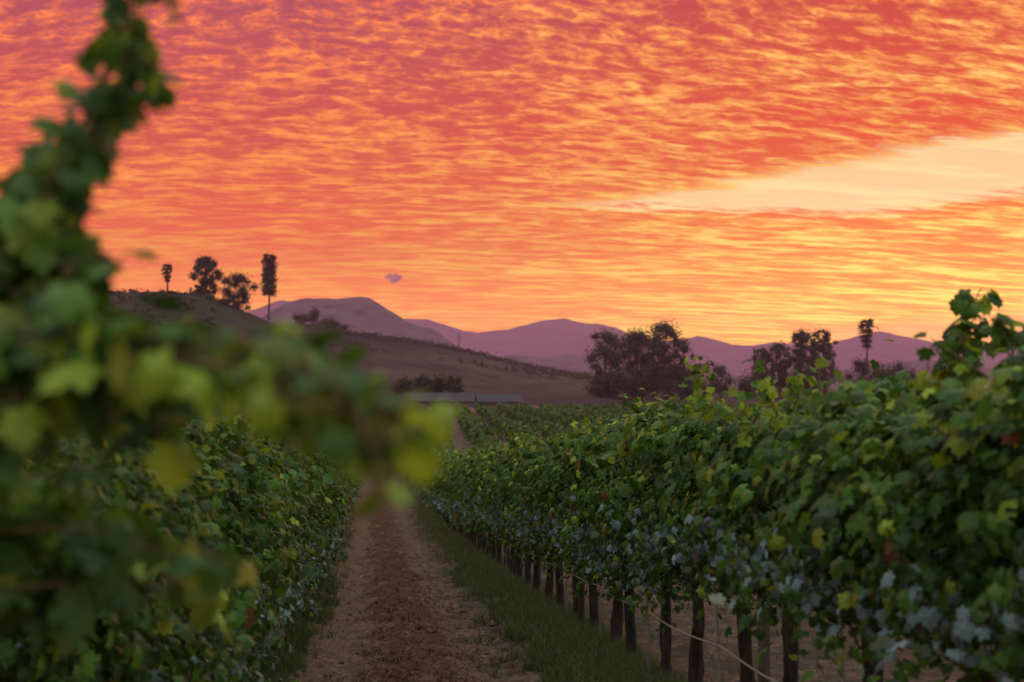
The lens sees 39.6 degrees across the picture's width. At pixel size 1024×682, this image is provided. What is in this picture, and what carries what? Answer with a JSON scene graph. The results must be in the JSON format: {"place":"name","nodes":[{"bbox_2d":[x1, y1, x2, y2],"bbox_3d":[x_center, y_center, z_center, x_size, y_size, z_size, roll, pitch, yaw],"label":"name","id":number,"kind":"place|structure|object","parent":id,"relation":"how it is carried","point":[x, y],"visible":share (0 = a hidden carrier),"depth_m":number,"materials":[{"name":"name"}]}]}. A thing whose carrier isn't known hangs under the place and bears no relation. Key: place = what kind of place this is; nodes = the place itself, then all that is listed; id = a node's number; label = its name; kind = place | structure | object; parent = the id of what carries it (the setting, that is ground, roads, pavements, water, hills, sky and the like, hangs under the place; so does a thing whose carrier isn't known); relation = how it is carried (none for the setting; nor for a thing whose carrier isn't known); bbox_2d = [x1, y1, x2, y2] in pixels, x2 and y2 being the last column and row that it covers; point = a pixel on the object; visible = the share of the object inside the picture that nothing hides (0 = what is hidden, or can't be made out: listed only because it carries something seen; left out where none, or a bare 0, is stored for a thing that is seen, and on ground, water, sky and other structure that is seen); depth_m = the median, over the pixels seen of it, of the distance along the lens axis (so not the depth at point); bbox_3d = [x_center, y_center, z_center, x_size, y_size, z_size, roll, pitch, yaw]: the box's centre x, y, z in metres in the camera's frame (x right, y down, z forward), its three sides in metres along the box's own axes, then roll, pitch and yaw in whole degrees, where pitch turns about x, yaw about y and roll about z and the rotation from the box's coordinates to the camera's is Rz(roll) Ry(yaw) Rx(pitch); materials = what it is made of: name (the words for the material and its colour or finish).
{"place":"outdoors","nodes":[
{"label":"outdoors","id":0,"kind":"place"},
{"bbox_2d":[22,292,408,410],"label":"knoll","id":1,"kind":"structure","parent":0,"point":[228,316],"depth_m":377.20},
{"bbox_2d":[160,264,172,290],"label":"tree","id":2,"kind":"object","parent":1,"relation":"on","point":[167,277],"visible":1,"depth_m":411.87,"materials":[{"name":"green plant"}]},
{"bbox_2d":[187,255,223,298],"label":"broadleaf tree","id":3,"kind":"object","parent":1,"relation":"on","point":[205,282],"visible":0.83,"depth_m":411.01,"materials":[{"name":"green plant"}]},
{"bbox_2d":[215,270,260,311],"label":"broadleaf tree","id":4,"kind":"object","parent":1,"relation":"on","point":[241,292],"visible":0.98,"depth_m":408.76,"materials":[{"name":"green plant"}]},
{"bbox_2d":[259,253,280,320],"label":"columnar tree","id":5,"kind":"object","parent":1,"relation":"on","point":[269,280],"visible":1,"depth_m":411.49,"materials":[{"name":"green plant"}]},
{"bbox_2d":[262,296,456,346],"bbox_3d":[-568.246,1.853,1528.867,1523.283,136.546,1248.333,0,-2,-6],"label":"mountain","id":6,"kind":"structure","parent":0,"point":[364,314],"depth_m":1721.82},
{"bbox_2d":[0,0,1023,344],"label":"sky","id":7,"kind":"structure","parent":0,"point":[736,172],"materials":[{"name":"orange"}]},
{"bbox_2d":[11,404,1023,681],"bbox_3d":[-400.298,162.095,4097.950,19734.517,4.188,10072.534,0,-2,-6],"label":"ground","id":8,"kind":"structure","parent":0,"point":[347,642],"depth_m":15.70,"materials":[{"name":"soil"}]},
{"bbox_2d":[10,438,240,681],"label":"grapevine","id":9,"kind":"object","parent":8,"relation":"on","point":[99,629],"visible":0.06,"depth_m":5.95,"materials":[{"name":"green plant"}]},
{"bbox_2d":[0,414,276,681],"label":"grapevine","id":10,"kind":"object","parent":8,"relation":"on","point":[46,662],"visible":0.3,"depth_m":4.77,"materials":[{"name":"green plant"}]},
{"bbox_2d":[59,410,325,681],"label":"grapevine","id":11,"kind":"object","parent":8,"relation":"on","point":[197,492],"visible":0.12,"depth_m":7.26,"materials":[{"name":"green plant"}]},
{"bbox_2d":[118,407,334,681],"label":"grapevine","id":12,"kind":"object","parent":8,"relation":"on","point":[274,505],"visible":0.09,"depth_m":8.17,"materials":[{"name":"green plant"}]},
{"bbox_2d":[0,0,460,660],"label":"grapevine","id":13,"kind":"object","parent":8,"relation":"on","point":[78,352],"visible":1,"depth_m":1.82,"materials":[{"name":"plant"}]},
{"bbox_2d":[182,417,299,681],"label":"grapevine","id":14,"kind":"object","parent":8,"relation":"on","point":[286,510],"visible":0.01,"depth_m":9.19,"materials":[{"name":"green plant"}]},
{"bbox_2d":[187,410,305,676],"bbox_3d":[-2.250,1.571,10.525,1.449,2.386,1.604,0,-2,-5],"label":"grapevine","id":15,"kind":"object","parent":8,"relation":"on","point":[293,573],"visible":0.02,"depth_m":10.58,"materials":[{"name":"green plant"}]},
{"bbox_2d":[184,410,338,671],"bbox_3d":[-2.273,1.616,11.465,1.758,2.520,1.832,0,-2,-4],"label":"grapevine","id":16,"kind":"object","parent":8,"relation":"on","point":[273,444],"visible":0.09,"depth_m":11.50,"materials":[{"name":"green plant"}]},
{"bbox_2d":[246,418,325,635],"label":"grapevine","id":17,"kind":"object","parent":8,"relation":"on","point":[309,538],"visible":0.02,"depth_m":13.74,"materials":[{"name":"green plant"}]},
{"bbox_2d":[244,418,339,654],"bbox_3d":[-2.341,1.741,12.778,1.598,2.466,1.705,0,-2,-5],"label":"grapevine","id":18,"kind":"object","parent":8,"relation":"on","point":[292,542],"visible":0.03,"depth_m":12.70,"materials":[{"name":"green plant"}]},
{"bbox_2d":[247,431,336,607],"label":"grapevine","id":19,"kind":"object","parent":8,"relation":"on","point":[333,518],"visible":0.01,"depth_m":15.16,"materials":[{"name":"green plant"}]},
{"bbox_2d":[292,447,341,619],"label":"grapevine","id":20,"kind":"object","parent":8,"relation":"on","point":[314,518],"visible":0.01,"depth_m":16.13,"materials":[{"name":"green plant"}]},
{"bbox_2d":[300,448,343,605],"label":"grapevine","id":21,"kind":"object","parent":8,"relation":"on","point":[335,501],"visible":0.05,"depth_m":17.00,"materials":[{"name":"green plant"}]},
{"bbox_2d":[304,458,352,590],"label":"grapevine","id":22,"kind":"object","parent":8,"relation":"on","point":[332,553],"visible":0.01,"depth_m":20.76,"materials":[{"name":"green plant"}]},
{"bbox_2d":[303,454,354,600],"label":"grapevine","id":23,"kind":"object","parent":8,"relation":"on","point":[345,499],"visible":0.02,"depth_m":18.80,"materials":[{"name":"green plant"}]},
{"bbox_2d":[322,465,347,570],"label":"grapevine","id":24,"kind":"object","parent":8,"relation":"on","point":[337,549],"visible":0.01,"depth_m":23.05,"materials":[{"name":"green plant"}]},
{"bbox_2d":[320,459,352,577],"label":"grapevine","id":25,"kind":"object","parent":8,"relation":"on","point":[341,507],"visible":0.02,"depth_m":21.99,"materials":[{"name":"green plant"}]},
{"bbox_2d":[290,499,534,681],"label":"dry weeds","id":26,"kind":"object","parent":8,"relation":"on","point":[442,653],"visible":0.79,"depth_m":14.85,"materials":[{"name":"brown plant"}]},
{"bbox_2d":[290,523,549,681],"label":"soil clods","id":27,"kind":"object","parent":8,"relation":"on","point":[433,630],"visible":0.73,"depth_m":15.04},
{"bbox_2d":[425,449,454,527],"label":"grapevine","id":28,"kind":"object","parent":8,"relation":"on","point":[431,493],"visible":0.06,"depth_m":39.50,"materials":[{"name":"green plant"}]},
{"bbox_2d":[421,450,461,529],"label":"grapevine","id":29,"kind":"object","parent":8,"relation":"on","point":[435,489],"visible":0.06,"depth_m":38.35,"materials":[{"name":"green plant"}]},
{"bbox_2d":[409,393,474,407],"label":"shed","id":30,"kind":"structure","parent":8,"relation":"on","point":[468,399],"depth_m":252.50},
{"bbox_2d":[427,454,456,532],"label":"grapevine","id":31,"kind":"object","parent":8,"relation":"on","point":[442,503],"visible":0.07,"depth_m":37.18,"materials":[{"name":"green plant"}]},
{"bbox_2d":[435,456,468,539],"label":"grapevine","id":32,"kind":"object","parent":8,"relation":"on","point":[448,508],"visible":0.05,"depth_m":32.60,"materials":[{"name":"green plant"}]},
{"bbox_2d":[437,449,466,539],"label":"grapevine","id":33,"kind":"object","parent":8,"relation":"on","point":[460,527],"visible":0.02,"depth_m":34.97,"materials":[{"name":"green plant"}]},
{"bbox_2d":[435,453,471,545],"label":"grapevine","id":34,"kind":"object","parent":8,"relation":"on","point":[448,489],"visible":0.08,"depth_m":31.33,"materials":[{"name":"green plant"}]},
{"bbox_2d":[440,448,483,550],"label":"grapevine","id":35,"kind":"object","parent":8,"relation":"on","point":[449,480],"visible":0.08,"depth_m":29.14,"materials":[{"name":"green plant"}]},
{"bbox_2d":[442,451,481,544],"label":"grapevine","id":36,"kind":"object","parent":8,"relation":"on","point":[474,540],"visible":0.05,"depth_m":30.33,"materials":[{"name":"green plant"}]},
{"bbox_2d":[449,447,503,558],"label":"grapevine","id":37,"kind":"object","parent":8,"relation":"on","point":[460,515],"visible":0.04,"depth_m":26.85,"materials":[{"name":"green plant"}]},
{"bbox_2d":[449,446,503,553],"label":"grapevine","id":38,"kind":"object","parent":8,"relation":"on","point":[470,453],"visible":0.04,"depth_m":28.08,"materials":[{"name":"green plant"}]},
{"bbox_2d":[459,450,495,560],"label":"grapevine","id":39,"kind":"object","parent":8,"relation":"on","point":[493,550],"visible":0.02,"depth_m":25.70,"materials":[{"name":"green plant"}]},
{"bbox_2d":[59,401,905,447],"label":"distant vines","id":40,"kind":"object","parent":8,"relation":"on","point":[545,420],"visible":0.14,"depth_m":140.55,"materials":[{"name":"green plant"}]},
{"bbox_2d":[461,447,505,563],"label":"grapevine","id":41,"kind":"object","parent":8,"relation":"on","point":[499,556],"depth_m":24.66,"materials":[{"name":"green plant"}]},
{"bbox_2d":[455,438,530,571],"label":"grapevine","id":42,"kind":"object","parent":8,"relation":"on","point":[473,467],"visible":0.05,"depth_m":23.86,"materials":[{"name":"green plant"}]},
{"bbox_2d":[473,448,521,578],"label":"grapevine","id":43,"kind":"object","parent":8,"relation":"on","point":[491,469],"visible":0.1,"depth_m":20.99,"materials":[{"name":"green plant"}]},
{"bbox_2d":[475,394,521,406],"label":"shed","id":44,"kind":"structure","parent":8,"relation":"on","point":[508,399],"depth_m":257.68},
{"bbox_2d":[461,436,536,573],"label":"grapevine","id":45,"kind":"object","parent":8,"relation":"on","point":[476,469],"visible":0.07,"depth_m":22.32,"materials":[{"name":"green plant"}]},
{"bbox_2d":[478,431,546,591],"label":"grapevine","id":46,"kind":"object","parent":8,"relation":"on","point":[536,569],"visible":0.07,"depth_m":18.72,"materials":[{"name":"green plant"}]},
{"bbox_2d":[484,437,541,584],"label":"grapevine","id":47,"kind":"object","parent":8,"relation":"on","point":[527,562],"visible":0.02,"depth_m":19.86,"materials":[{"name":"green plant"}]},
{"bbox_2d":[485,440,553,600],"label":"grapevine","id":48,"kind":"object","parent":8,"relation":"on","point":[549,584],"visible":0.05,"depth_m":17.60,"materials":[{"name":"green plant"}]},
{"bbox_2d":[501,424,589,606],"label":"grapevine","id":49,"kind":"object","parent":8,"relation":"on","point":[528,453],"visible":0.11,"depth_m":16.38,"materials":[{"name":"green plant"}]},
{"bbox_2d":[511,417,608,619],"bbox_3d":[0.769,2.005,15.354,1.487,2.391,1.728,0,-2,-6],"label":"grapevine","id":50,"kind":"object","parent":8,"relation":"on","point":[533,527],"visible":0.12,"depth_m":15.33,"materials":[{"name":"green plant"}]},
{"bbox_2d":[510,432,626,627],"bbox_3d":[0.820,1.993,14.342,1.547,2.212,1.613,0,-2,-7],"label":"grapevine","id":51,"kind":"object","parent":8,"relation":"on","point":[593,610],"visible":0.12,"depth_m":14.50,"materials":[{"name":"green plant"}]},
{"bbox_2d":[578,553,584,621],"bbox_3d":[0.723,2.100,14.843,0.071,2.051,0.071,-1,-2,19],"label":"trellis post","id":52,"kind":"object","parent":8,"relation":"on","point":[581,604],"visible":0.14,"depth_m":14.79,"materials":[{"name":"brown wood"}]},
{"bbox_2d":[522,409,654,645],"bbox_3d":[0.954,1.810,13.015,1.652,2.361,1.899,0,-2,-6],"label":"grapevine","id":53,"kind":"object","parent":8,"relation":"on","point":[617,619],"visible":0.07,"depth_m":13.05,"materials":[{"name":"green plant"}]},
{"bbox_2d":[598,571,600,638],"bbox_3d":[0.812,2.254,13.242,0.028,1.450,0.026,-1,-3,-6],"label":"vine stake","id":54,"kind":"object","parent":8,"relation":"on","point":[599,608],"visible":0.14,"depth_m":13.22,"materials":[{"name":"metal"}]},
{"bbox_2d":[582,327,637,397],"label":"broadleaf tree","id":55,"kind":"object","parent":8,"relation":"on","point":[609,339],"visible":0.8,"depth_m":351.94,"materials":[{"name":"green plant"}]},
{"bbox_2d":[551,407,684,656],"bbox_3d":[1.029,1.713,12.057,1.494,2.363,1.705,0,-2,-7],"label":"grapevine","id":56,"kind":"object","parent":8,"relation":"on","point":[591,484],"visible":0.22,"depth_m":11.84,"materials":[{"name":"green plant"}]},
{"bbox_2d":[601,323,662,399],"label":"broadleaf tree","id":57,"kind":"object","parent":8,"relation":"on","point":[638,338],"visible":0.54,"depth_m":358.52,"materials":[{"name":"green plant"}]},
{"bbox_2d":[488,532,776,681],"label":"drip hose","id":58,"kind":"object","parent":8,"relation":"on","point":[744,663],"visible":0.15,"depth_m":9.10,"materials":[{"name":"plastic"}]},
{"bbox_2d":[622,396,649,435],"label":"grapevine","id":59,"kind":"object","parent":8,"relation":"on","point":[633,408],"visible":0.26,"depth_m":12.14,"materials":[{"name":"plant"}]},
{"bbox_2d":[645,561,648,673],"bbox_3d":[1.041,2.042,10.920,0.026,1.450,0.024,-1,-2,-6],"label":"vine stake","id":60,"kind":"object","parent":8,"relation":"on","point":[647,618],"visible":0.25,"depth_m":10.90,"materials":[{"name":"metal"}]},
{"bbox_2d":[577,448,723,678],"bbox_3d":[1.225,1.677,10.816,1.327,2.188,1.581,0,-2,-8],"label":"grapevine","id":61,"kind":"object","parent":8,"relation":"on","point":[624,579],"visible":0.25,"depth_m":10.76,"materials":[{"name":"green plant"}]},
{"bbox_2d":[636,319,690,399],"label":"broadleaf tree","id":62,"kind":"object","parent":8,"relation":"on","point":[665,329],"visible":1,"depth_m":349.36,"materials":[{"name":"green plant"}]},
{"bbox_2d":[667,337,703,399],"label":"broadleaf tree","id":63,"kind":"object","parent":8,"relation":"on","point":[683,346],"visible":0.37,"depth_m":357.40,"materials":[{"name":"green plant"}]},
{"bbox_2d":[590,388,786,681],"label":"grapevine","id":64,"kind":"object","parent":8,"relation":"on","point":[625,480],"visible":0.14,"depth_m":9.71,"materials":[{"name":"green plant"}]},
{"bbox_2d":[678,355,715,420],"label":"grapevine","id":65,"kind":"object","parent":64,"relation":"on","point":[697,383],"visible":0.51,"depth_m":9.96,"materials":[{"name":"plant"}]},
{"bbox_2d":[610,377,815,681],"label":"grapevine","id":66,"kind":"object","parent":8,"relation":"on","point":[652,441],"visible":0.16,"depth_m":8.43,"materials":[{"name":"green plant"}]},
{"bbox_2d":[750,376,782,436],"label":"grapevine","id":67,"kind":"object","parent":66,"relation":"attached to","point":[767,401],"visible":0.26,"depth_m":8.18,"materials":[{"name":"plant"}]},
{"bbox_2d":[700,361,727,395],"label":"broadleaf tree","id":68,"kind":"object","parent":8,"relation":"on","point":[721,373],"visible":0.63,"depth_m":378.42,"materials":[{"name":"green plant"}]},
{"bbox_2d":[713,581,720,681],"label":"vine stake","id":69,"kind":"object","parent":8,"relation":"on","point":[717,639],"visible":0.47,"depth_m":8.62,"materials":[{"name":"metal"}]},
{"bbox_2d":[756,420,769,681],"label":"trellis post","id":70,"kind":"object","parent":8,"relation":"on","point":[764,667],"visible":0.31,"depth_m":7.90,"materials":[{"name":"brown wood"}]},
{"bbox_2d":[748,345,780,389],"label":"broadleaf tree","id":71,"kind":"object","parent":8,"relation":"on","point":[764,354],"visible":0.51,"depth_m":387.75,"materials":[{"name":"green plant"}]},
{"bbox_2d":[766,340,792,398],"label":"broadleaf tree","id":72,"kind":"object","parent":8,"relation":"on","point":[782,372],"visible":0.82,"depth_m":392.24,"materials":[{"name":"green plant"}]},
{"bbox_2d":[663,384,903,681],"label":"grapevine","id":73,"kind":"object","parent":8,"relation":"on","point":[792,652],"visible":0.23,"depth_m":7.33,"materials":[{"name":"green plant"}]},
{"bbox_2d":[781,366,816,408],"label":"grapevine","id":74,"kind":"object","parent":8,"relation":"on","point":[792,389],"visible":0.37,"depth_m":7.78,"materials":[{"name":"plant"}]},
{"bbox_2d":[782,326,820,393],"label":"broadleaf tree","id":75,"kind":"object","parent":8,"relation":"on","point":[801,338],"visible":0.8,"depth_m":386.37,"materials":[{"name":"green plant"}]},
{"bbox_2d":[808,327,838,393],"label":"broadleaf tree","id":76,"kind":"object","parent":8,"relation":"on","point":[826,350],"visible":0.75,"depth_m":391.36,"materials":[{"name":"green plant"}]},
{"bbox_2d":[838,579,844,681],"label":"vine stake","id":77,"kind":"object","parent":8,"relation":"on","point":[841,635],"visible":0.22,"depth_m":6.31,"materials":[{"name":"metal"}]},
{"bbox_2d":[683,339,1023,681],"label":"grapevine","id":78,"kind":"object","parent":8,"relation":"on","point":[790,462],"visible":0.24,"depth_m":5.90,"materials":[{"name":"green plant"}]},
{"bbox_2d":[706,361,1023,681],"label":"grapevine","id":79,"kind":"object","parent":8,"relation":"on","point":[887,507],"visible":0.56,"depth_m":4.93,"materials":[{"name":"green plant"}]},
{"bbox_2d":[857,320,1023,681],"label":"grapevine","id":80,"kind":"object","parent":8,"relation":"on","point":[975,416],"visible":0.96,"depth_m":4.33,"materials":[{"name":"green plant"}]},
{"bbox_2d":[902,287,1023,679],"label":"grapevine","id":81,"kind":"object","parent":8,"relation":"on","point":[964,374],"visible":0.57,"depth_m":5.34,"materials":[{"name":"plant"}]},
{"bbox_2d":[229,478,962,681],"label":"grass","id":82,"kind":"structure","parent":0,"point":[580,651],"depth_m":14.62,"materials":[{"name":"plant"}]},
{"bbox_2d":[245,300,1019,375],"bbox_3d":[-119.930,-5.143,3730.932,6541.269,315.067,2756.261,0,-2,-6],"label":"mountain range","id":83,"kind":"structure","parent":0,"point":[553,337],"depth_m":4345.87,"materials":[{"name":"stone"}]},
{"bbox_2d":[299,325,987,405],"bbox_3d":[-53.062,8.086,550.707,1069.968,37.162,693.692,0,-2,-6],"label":"hillside","id":84,"kind":"structure","parent":0,"point":[396,360],"depth_m":458.73,"materials":[{"name":"soil"}]},
{"bbox_2d":[301,307,320,323],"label":"bush","id":85,"kind":"object","parent":84,"relation":"on","point":[312,316],"visible":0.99,"depth_m":633.98,"materials":[{"name":"green plant"}]},
{"bbox_2d":[319,315,341,326],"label":"bush","id":86,"kind":"object","parent":84,"relation":"on","point":[330,322],"visible":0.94,"depth_m":635.30,"materials":[{"name":"green plant"}]},
{"bbox_2d":[109,287,625,379],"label":"scrub","id":87,"kind":"object","parent":84,"relation":"on","point":[553,371],"visible":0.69,"depth_m":589.68,"materials":[{"name":"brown plant"}]},
{"bbox_2d":[388,373,416,395],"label":"bush","id":88,"kind":"object","parent":84,"relation":"on","point":[400,388],"visible":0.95,"depth_m":297.97,"materials":[{"name":"green plant"}]},
{"bbox_2d":[402,373,442,392],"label":"bush","id":89,"kind":"object","parent":84,"relation":"on","point":[419,388],"visible":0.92,"depth_m":298.52,"materials":[{"name":"green plant"}]},
{"bbox_2d":[413,366,448,392],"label":"bush","id":90,"kind":"object","parent":84,"relation":"on","point":[436,382],"visible":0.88,"depth_m":298.99,"materials":[{"name":"green plant"}]},
{"bbox_2d":[438,371,469,392],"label":"bush","id":91,"kind":"object","parent":84,"relation":"on","point":[454,385],"visible":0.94,"depth_m":298.78,"materials":[{"name":"green plant"}]},
{"bbox_2d":[580,369,623,397],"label":"bush","id":92,"kind":"object","parent":84,"relation":"on","point":[598,384],"visible":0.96,"depth_m":346.78,"materials":[{"name":"green plant"}]},
{"bbox_2d":[599,359,655,399],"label":"bush","id":93,"kind":"object","parent":84,"relation":"on","point":[631,383],"visible":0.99,"depth_m":348.43,"materials":[{"name":"green plant"}]},
{"bbox_2d":[630,357,672,399],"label":"bush","id":94,"kind":"object","parent":84,"relation":"on","point":[650,377],"visible":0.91,"depth_m":350.08,"materials":[{"name":"green plant"}]},
{"bbox_2d":[661,360,696,400],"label":"bush","id":95,"kind":"object","parent":84,"relation":"on","point":[680,377],"visible":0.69,"depth_m":351.62,"materials":[{"name":"green plant"}]},
{"bbox_2d":[708,363,741,397],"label":"bush","id":96,"kind":"object","parent":84,"relation":"on","point":[728,380],"visible":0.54,"depth_m":407.38,"materials":[{"name":"green plant"}]},
{"bbox_2d":[726,365,777,398],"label":"bush","id":97,"kind":"object","parent":84,"relation":"on","point":[742,385],"visible":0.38,"depth_m":406.76,"materials":[{"name":"green plant"}]},
{"bbox_2d":[773,365,827,398],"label":"bush","id":98,"kind":"object","parent":84,"relation":"on","point":[807,386],"visible":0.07,"depth_m":404.15,"materials":[{"name":"green plant"}]},
{"bbox_2d":[842,353,875,389],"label":"bush","id":99,"kind":"object","parent":84,"relation":"on","point":[850,376],"visible":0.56,"depth_m":395.86,"materials":[{"name":"green plant"}]},
{"bbox_2d":[856,318,878,374],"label":"palm tree","id":100,"kind":"object","parent":84,"relation":"on","point":[867,331],"visible":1,"depth_m":395.32,"materials":[{"name":"green plant"}]},
{"bbox_2d":[852,361,890,389],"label":"bush","id":101,"kind":"object","parent":84,"relation":"on","point":[875,373],"visible":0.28,"depth_m":404.64,"materials":[{"name":"green plant"}]},
{"bbox_2d":[880,357,919,380],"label":"bush","id":102,"kind":"object","parent":84,"relation":"on","point":[898,367],"visible":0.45,"depth_m":400.60,"materials":[{"name":"green plant"}]},
{"bbox_2d":[496,354,993,389],"bbox_3d":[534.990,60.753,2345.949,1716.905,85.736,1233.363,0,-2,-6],"label":"foothill","id":103,"kind":"structure","parent":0,"point":[567,362],"depth_m":2370.73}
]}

